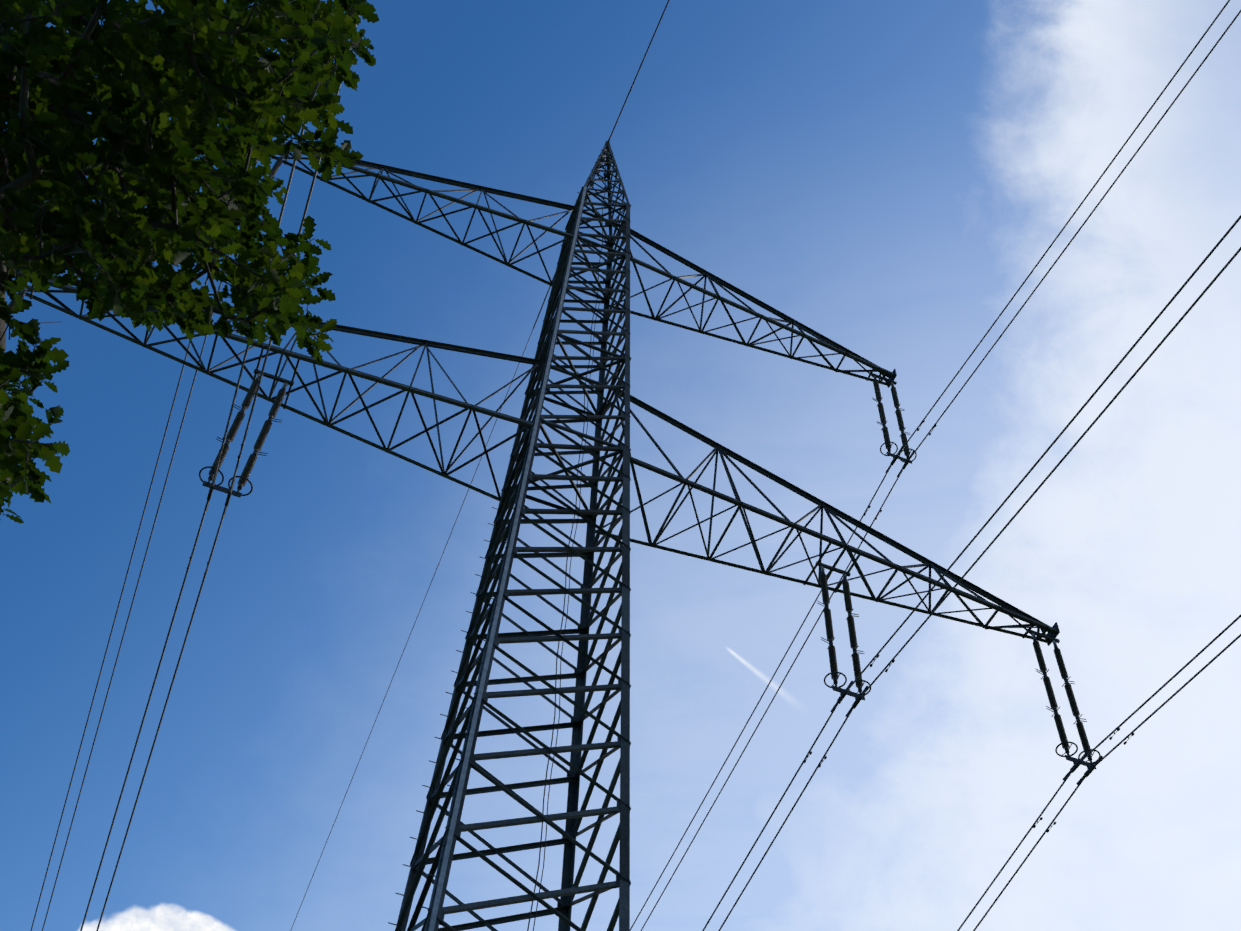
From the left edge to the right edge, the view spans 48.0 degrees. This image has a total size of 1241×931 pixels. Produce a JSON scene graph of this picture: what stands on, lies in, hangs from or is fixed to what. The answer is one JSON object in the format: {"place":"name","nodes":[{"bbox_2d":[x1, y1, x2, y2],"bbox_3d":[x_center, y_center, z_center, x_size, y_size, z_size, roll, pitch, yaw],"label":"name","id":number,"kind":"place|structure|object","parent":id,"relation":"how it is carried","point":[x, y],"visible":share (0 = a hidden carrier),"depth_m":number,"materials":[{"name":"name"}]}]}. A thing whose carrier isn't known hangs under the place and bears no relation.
{"place":"outdoors","nodes":[
{"label":"outdoors","id":0,"kind":"place"},
{"bbox_2d":[0,0,1240,930],"label":"sky","id":1,"kind":"structure","parent":0,"point":[885,177],"materials":[{"name":"blue"}]},
{"label":"meadow ground","id":2,"kind":"structure","parent":0,"visible":0},
{"bbox_2d":[0,0,379,522],"bbox_3d":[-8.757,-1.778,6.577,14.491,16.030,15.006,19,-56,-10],"label":"oak tree","id":3,"kind":"object","parent":2,"relation":"on","point":[143,64],"visible":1,"depth_m":5.41,"materials":[{"name":"green plant"}]},
{"bbox_2d":[6,0,1240,930],"bbox_3d":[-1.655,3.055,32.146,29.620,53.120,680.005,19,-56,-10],"label":"transmission tower","id":4,"kind":"structure","parent":2,"relation":"on","point":[507,528],"depth_m":35.07,"materials":[{"name":"metal"}]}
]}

